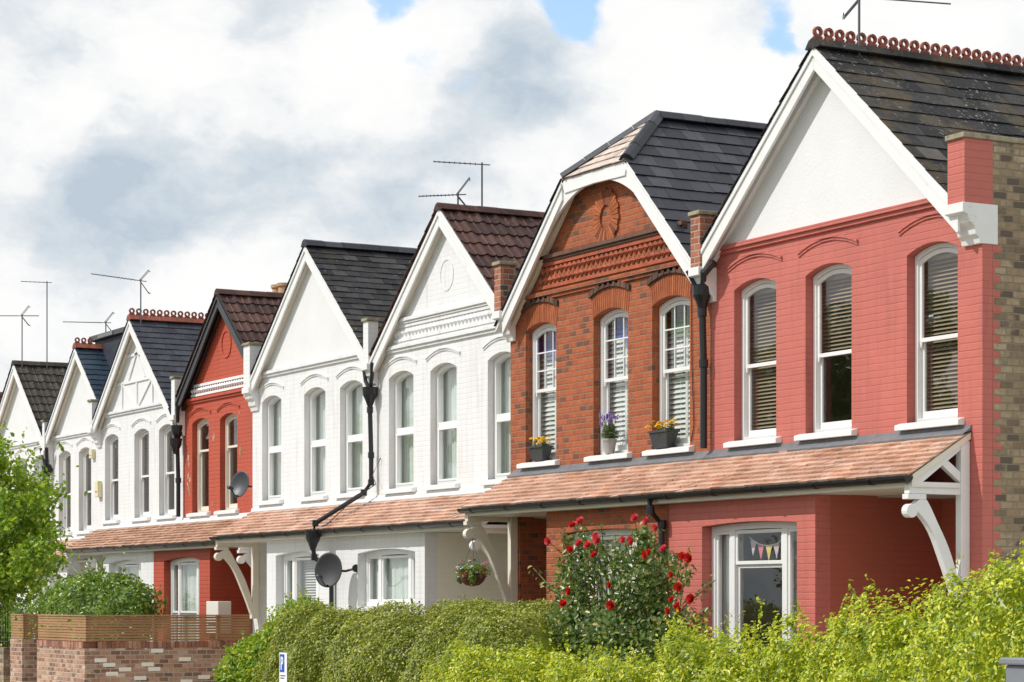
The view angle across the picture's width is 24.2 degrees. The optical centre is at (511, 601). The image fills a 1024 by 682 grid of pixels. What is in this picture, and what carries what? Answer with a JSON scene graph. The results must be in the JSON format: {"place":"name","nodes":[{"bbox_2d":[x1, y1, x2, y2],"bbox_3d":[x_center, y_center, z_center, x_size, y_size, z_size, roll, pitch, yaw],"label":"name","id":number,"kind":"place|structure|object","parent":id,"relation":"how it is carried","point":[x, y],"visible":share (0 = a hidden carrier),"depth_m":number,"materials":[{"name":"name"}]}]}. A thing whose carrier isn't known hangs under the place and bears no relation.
{"place":"outdoors","nodes":[
{"label":"outdoors","id":0,"kind":"place"},
{"bbox_2d":[0,0,1023,391],"label":"sky","id":1,"kind":"structure","parent":0,"point":[197,145],"materials":[{"name":"white"}]},
{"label":"pavement","id":2,"kind":"structure","parent":0,"visible":0},
{"bbox_2d":[0,421,107,645],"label":"street tree","id":3,"kind":"object","parent":2,"relation":"on","point":[24,561],"visible":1,"depth_m":32.93,"materials":[{"name":"green plant"}]},
{"bbox_2d":[999,657,1023,681],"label":"gate post","id":4,"kind":"object","parent":2,"relation":"on","point":[1015,669],"visible":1,"depth_m":16.08,"materials":[{"name":"grey concrete"}]},
{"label":"front gardens","id":5,"kind":"structure","parent":0,"visible":0},
{"bbox_2d":[0,647,9,681],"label":"wall","id":6,"kind":"structure","parent":5,"relation":"on","point":[4,664],"depth_m":43.91,"materials":[{"name":"yellow brick"}]},
{"bbox_2d":[0,603,9,646],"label":"railings","id":7,"kind":"object","parent":6,"relation":"on","point":[5,641],"visible":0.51,"depth_m":44.13,"materials":[{"name":"black metal"}]},
{"bbox_2d":[0,596,38,646],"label":"flowering shrub","id":8,"kind":"object","parent":5,"relation":"on","point":[20,610],"visible":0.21,"depth_m":46.44,"materials":[{"name":"green plant"}]},
{"bbox_2d":[10,614,37,681],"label":"gate pier","id":9,"kind":"structure","parent":5,"relation":"on","point":[23,660],"depth_m":42.99,"materials":[{"name":"brown brick"}]},
{"bbox_2d":[24,552,169,641],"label":"glossy bush","id":10,"kind":"object","parent":5,"relation":"on","point":[102,592],"visible":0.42,"depth_m":42.65,"materials":[{"name":"green plant"}]},
{"bbox_2d":[37,640,240,681],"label":"garden wall","id":11,"kind":"structure","parent":5,"relation":"on","point":[132,661],"depth_m":40.57,"materials":[{"name":"brown brick"}]},
{"bbox_2d":[37,614,252,641],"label":"slatted fence","id":12,"kind":"object","parent":11,"relation":"on","point":[88,623],"visible":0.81,"depth_m":40.70,"materials":[{"name":"brown wood"}]},
{"bbox_2d":[212,600,319,681],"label":"golden shrub","id":13,"kind":"object","parent":5,"relation":"on","point":[240,660],"visible":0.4,"depth_m":32.43,"materials":[{"name":"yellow plant"}]},
{"bbox_2d":[279,652,287,681],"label":"parking sign","id":14,"kind":"object","parent":5,"relation":"on","point":[283,667],"visible":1,"depth_m":29.34,"materials":[{"name":"white metal"}]},
{"bbox_2d":[264,584,333,623],"bbox_3d":[-2.950,0.845,33.878,1.075,2.189,1.506,0,0,-29],"label":"young shrub","id":15,"kind":"object","parent":5,"relation":"on","point":[287,604],"visible":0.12,"depth_m":33.93,"materials":[{"name":"green plant"}]},
{"bbox_2d":[252,594,581,681],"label":"clipped hedge","id":16,"kind":"object","parent":5,"relation":"on","point":[333,644],"visible":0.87,"depth_m":28.01,"materials":[{"name":"green plant"}]},
{"bbox_2d":[430,595,580,653],"bbox_3d":[-0.124,1.154,29.420,0.996,2.492,3.633,0,0,-29],"label":"box hedge","id":17,"kind":"object","parent":5,"relation":"on","point":[513,606],"visible":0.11,"depth_m":28.74,"materials":[{"name":"green plant"}]},
{"bbox_2d":[527,513,717,675],"bbox_3d":[1.292,0.440,25.904,1.695,2.741,3.952,0,0,-29],"label":"rose bush","id":18,"kind":"object","parent":5,"relation":"on","point":[617,623],"visible":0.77,"depth_m":25.65,"materials":[{"name":"green plant"}]},
{"bbox_2d":[420,536,1023,681],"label":"privet hedge","id":19,"kind":"object","parent":5,"relation":"on","point":[978,635],"visible":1,"depth_m":18.72,"materials":[{"name":"green plant"}]},
{"bbox_3d":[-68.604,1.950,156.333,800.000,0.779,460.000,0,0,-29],"label":"ground","id":20,"kind":"structure","parent":0,"visible":0},
{"bbox_2d":[0,360,90,608],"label":"terraced house","id":21,"kind":"structure","parent":20,"relation":"on","point":[29,394],"depth_m":56.52,"materials":[{"name":"white paint"}]},
{"bbox_2d":[0,306,38,367],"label":"tv aerial","id":22,"kind":"object","parent":21,"relation":"attached to","point":[21,315],"visible":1,"depth_m":56.66,"materials":[{"name":"grey metal"}]},
{"bbox_2d":[21,281,51,369],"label":"tv aerial","id":23,"kind":"object","parent":21,"relation":"attached to","point":[46,282],"visible":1,"depth_m":56.95,"materials":[{"name":"grey metal"}]},
{"bbox_2d":[39,459,42,528],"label":"window","id":24,"kind":"structure","parent":21,"relation":"in","point":[40,461],"depth_m":55.90,"materials":[{"name":"white glass"}]},
{"bbox_2d":[27,327,171,638],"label":"terraced house","id":25,"kind":"structure","parent":20,"relation":"on","point":[85,375],"depth_m":53.13,"materials":[{"name":"white paint"}]},
{"bbox_2d":[42,575,61,598],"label":"bay window","id":26,"kind":"structure","parent":25,"relation":"in","point":[51,584],"depth_m":53.50,"materials":[{"name":"white glass"}]},
{"bbox_2d":[57,452,71,535],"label":"window","id":27,"kind":"structure","parent":25,"relation":"in","point":[65,457],"depth_m":54.34,"materials":[{"name":"white glass"}]},
{"bbox_2d":[74,448,92,534],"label":"window","id":28,"kind":"structure","parent":25,"relation":"in","point":[86,529],"depth_m":53.12,"materials":[{"name":"white glass"}]},
{"bbox_2d":[63,312,114,331],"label":"tv aerial","id":29,"kind":"object","parent":25,"relation":"attached to","point":[107,319],"visible":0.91,"depth_m":52.91,"materials":[{"name":"grey metal"}]},
{"bbox_2d":[89,449,94,458],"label":"floodlight","id":30,"kind":"object","parent":25,"relation":"attached to","point":[91,453],"visible":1,"depth_m":52.12,"materials":[{"name":"beige plastic"}]},
{"bbox_2d":[61,308,236,638],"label":"terraced house","id":31,"kind":"structure","parent":20,"relation":"on","point":[129,407],"depth_m":48.09,"materials":[{"name":"white paint"}]},
{"bbox_2d":[94,481,101,496],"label":"alarm box","id":32,"kind":"object","parent":31,"relation":"attached to","point":[98,490],"visible":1,"depth_m":49.94,"materials":[{"name":"beige plastic"}]},
{"bbox_2d":[99,435,119,524],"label":"window","id":33,"kind":"structure","parent":31,"relation":"in","point":[114,519],"depth_m":49.81,"materials":[{"name":"white wood"}]},
{"bbox_2d":[91,270,150,323],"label":"tv aerial","id":34,"kind":"object","parent":31,"relation":"attached to","point":[141,278],"visible":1,"depth_m":47.92,"materials":[{"name":"grey metal"}]},
{"bbox_2d":[115,560,140,581],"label":"bay window","id":35,"kind":"structure","parent":31,"relation":"in","point":[135,569],"depth_m":47.35,"materials":[{"name":"white glass"}]},
{"bbox_2d":[129,429,150,521],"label":"window","id":36,"kind":"structure","parent":31,"relation":"in","point":[143,516],"depth_m":48.26,"materials":[{"name":"white glass"}]},
{"bbox_2d":[153,425,175,519],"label":"window","id":37,"kind":"structure","parent":31,"relation":"in","point":[168,514],"depth_m":47.03,"materials":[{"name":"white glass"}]},
{"bbox_2d":[140,282,286,640],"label":"terraced house","id":38,"kind":"structure","parent":20,"relation":"on","point":[218,457],"depth_m":44.27,"materials":[{"name":"red brick"}]},
{"bbox_2d":[171,557,198,640],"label":"bay window","id":39,"kind":"structure","parent":38,"relation":"in","point":[188,573],"depth_m":44.75,"materials":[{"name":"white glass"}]},
{"bbox_2d":[186,419,210,516],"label":"window","id":40,"kind":"structure","parent":38,"relation":"in","point":[201,511],"depth_m":45.47,"materials":[{"name":"white wood"}]},
{"bbox_2d":[206,601,230,632],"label":"meter box","id":41,"kind":"object","parent":38,"relation":"attached to","point":[218,607],"visible":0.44,"depth_m":41.86,"materials":[{"name":"white plastic"}]},
{"bbox_2d":[214,414,239,514],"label":"window","id":42,"kind":"structure","parent":38,"relation":"in","point":[230,508],"depth_m":44.26,"materials":[{"name":"white wood"}]},
{"bbox_2d":[227,471,252,497],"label":"satellite dish","id":43,"kind":"object","parent":38,"relation":"attached to","point":[238,486],"visible":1,"depth_m":41.89,"materials":[{"name":"black metal"}]},
{"bbox_2d":[209,239,416,633],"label":"terraced house","id":44,"kind":"structure","parent":20,"relation":"on","point":[306,363],"depth_m":39.15,"materials":[{"name":"white paint"}]},
{"bbox_2d":[255,396,283,505],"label":"window","id":45,"kind":"structure","parent":44,"relation":"in","point":[274,409],"depth_m":40.99,"materials":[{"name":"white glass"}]},
{"bbox_2d":[283,552,318,607],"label":"bay window","id":46,"kind":"structure","parent":44,"relation":"in","point":[295,558],"depth_m":38.65,"materials":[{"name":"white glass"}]},
{"bbox_2d":[297,388,327,501],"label":"window","id":47,"kind":"structure","parent":44,"relation":"in","point":[317,402],"depth_m":39.45,"materials":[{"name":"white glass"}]},
{"bbox_2d":[333,381,362,498],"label":"window","id":48,"kind":"structure","parent":44,"relation":"in","point":[354,396],"depth_m":38.23,"materials":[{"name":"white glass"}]},
{"bbox_2d":[305,202,683,618],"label":"terraced house","id":49,"kind":"structure","parent":20,"relation":"on","point":[440,359],"depth_m":35.08,"materials":[{"name":"white paint"}]},
{"bbox_2d":[315,552,356,587],"bbox_3d":[-2.651,-0.476,36.279,0.674,0.536,0.408,0,0,-7],"label":"satellite dish","id":50,"kind":"object","parent":49,"relation":"attached to","point":[328,569],"visible":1,"depth_m":36.34,"materials":[{"name":"grey metal"}]},
{"bbox_2d":[366,549,414,606],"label":"bay window","id":51,"kind":"structure","parent":49,"relation":"in","point":[394,576],"depth_m":35.80,"materials":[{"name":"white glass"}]},
{"bbox_2d":[381,371,416,493],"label":"window","id":52,"kind":"structure","parent":49,"relation":"in","point":[403,387],"depth_m":36.66,"materials":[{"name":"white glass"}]},
{"bbox_2d":[422,363,459,490],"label":"window","id":53,"kind":"structure","parent":49,"relation":"in","point":[449,425],"depth_m":35.42,"materials":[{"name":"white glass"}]},
{"bbox_2d":[419,177,469,208],"bbox_3d":[-0.994,-5.868,35.086,0.759,0.695,0.280,0,0,0],"label":"tv aerial","id":54,"kind":"object","parent":49,"relation":"attached to","point":[457,194],"visible":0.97,"depth_m":35.08,"materials":[{"name":"grey metal"}]},
{"bbox_2d":[433,161,489,205],"bbox_3d":[-0.743,-6.011,35.280,0.839,0.981,0.200,0,0,0],"label":"tv aerial","id":55,"kind":"object","parent":49,"relation":"attached to","point":[475,164],"visible":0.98,"depth_m":35.27,"materials":[{"name":"grey metal"}]},
{"bbox_2d":[479,352,510,485],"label":"window","id":56,"kind":"structure","parent":49,"relation":"in","point":[502,368],"depth_m":33.87,"materials":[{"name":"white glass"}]},
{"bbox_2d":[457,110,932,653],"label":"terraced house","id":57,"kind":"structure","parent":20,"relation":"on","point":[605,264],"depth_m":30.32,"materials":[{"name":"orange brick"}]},
{"bbox_2d":[454,538,489,585],"bbox_3d":[-0.519,-0.563,32.081,0.525,0.726,0.548,0,0,-29],"label":"hanging basket","id":58,"kind":"object","parent":57,"relation":"hanging from","point":[467,575],"visible":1,"depth_m":31.98,"materials":[{"name":"green plant"}]},
{"bbox_2d":[516,323,559,468],"bbox_3d":[0.463,-2.740,31.769,0.355,1.915,1.034,0,0,-29],"label":"window","id":59,"kind":"structure","parent":57,"relation":"in","point":[544,337],"depth_m":32.02,"materials":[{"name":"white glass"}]},
{"bbox_2d":[527,436,553,461],"bbox_3d":[0.363,-2.027,31.721,0.236,0.331,0.437,0,0,-29],"label":"window planter","id":60,"kind":"object","parent":57,"relation":"on","point":[541,452],"visible":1,"depth_m":31.62,"materials":[{"name":"grey plastic"}]},
{"bbox_2d":[572,529,643,613],"bbox_3d":[1.292,0.033,29.291,0.176,1.830,1.894,0,0,-29],"label":"bay window","id":61,"kind":"structure","parent":57,"relation":"in","point":[609,532],"depth_m":29.42,"materials":[{"name":"white glass"}]},
{"bbox_2d":[584,309,632,461],"bbox_3d":[1.325,-2.740,30.212,0.355,1.915,1.054,0,0,-29],"label":"window","id":62,"kind":"structure","parent":57,"relation":"in","point":[620,327],"depth_m":30.43,"materials":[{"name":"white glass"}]},
{"bbox_2d":[599,411,620,453],"bbox_3d":[1.234,-2.130,30.179,0.329,0.535,0.271,0,0,32],"label":"lavender pot","id":63,"kind":"object","parent":57,"relation":"on","point":[609,441],"visible":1,"depth_m":30.12,"materials":[{"name":"white ceramic"}]},
{"bbox_2d":[645,418,679,448],"bbox_3d":[1.826,-2.039,29.066,0.254,0.353,0.488,0,0,-29],"label":"window planter","id":64,"kind":"object","parent":57,"relation":"on","point":[665,437],"visible":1,"depth_m":28.96,"materials":[{"name":"grey plastic"}]},
{"bbox_2d":[642,296,694,455],"bbox_3d":[2.003,-2.740,28.987,0.355,1.915,1.054,0,0,-29],"label":"window","id":65,"kind":"structure","parent":57,"relation":"in","point":[674,315],"depth_m":29.18,"materials":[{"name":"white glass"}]},
{"bbox_2d":[646,26,1023,657],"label":"terraced house","id":66,"kind":"structure","parent":20,"relation":"on","point":[878,439],"depth_m":25.82,"materials":[{"name":"red brick"}]},
{"bbox_2d":[723,279,781,447],"bbox_3d":[2.865,-2.740,27.430,0.355,1.915,1.054,0,0,-29],"label":"window","id":67,"kind":"structure","parent":66,"relation":"in","point":[749,437],"depth_m":27.71,"materials":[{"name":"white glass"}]},
{"bbox_2d":[712,521,796,657],"bbox_3d":[2.803,0.033,26.561,0.175,1.830,1.834,0,0,-29],"label":"bay window","id":68,"kind":"structure","parent":66,"relation":"in","point":[734,564],"depth_m":26.93,"materials":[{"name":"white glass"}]},
{"bbox_2d":[749,537,780,559],"bbox_3d":[2.850,-0.588,26.586,0.014,0.275,0.727,0,0,-29],"label":"bunting","id":69,"kind":"object","parent":66,"relation":"hanging from","point":[768,547],"visible":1,"depth_m":26.61},
{"bbox_2d":[794,264,857,440],"bbox_3d":[3.544,-2.740,26.205,0.355,1.915,1.054,0,0,-29],"label":"window","id":70,"kind":"structure","parent":66,"relation":"in","point":[821,430],"depth_m":26.50,"materials":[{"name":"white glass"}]},
{"bbox_2d":[842,0,950,54],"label":"tv aerial","id":71,"kind":"object","parent":66,"relation":"attached to","point":[851,8],"visible":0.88,"depth_m":26.25,"materials":[{"name":"grey metal"}]},
{"bbox_2d":[894,242,964,430],"bbox_3d":[4.406,-2.740,24.648,0.355,1.915,1.034,0,0,-29],"label":"window","id":72,"kind":"structure","parent":66,"relation":"in","point":[924,419],"depth_m":24.89,"materials":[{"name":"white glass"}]}
]}

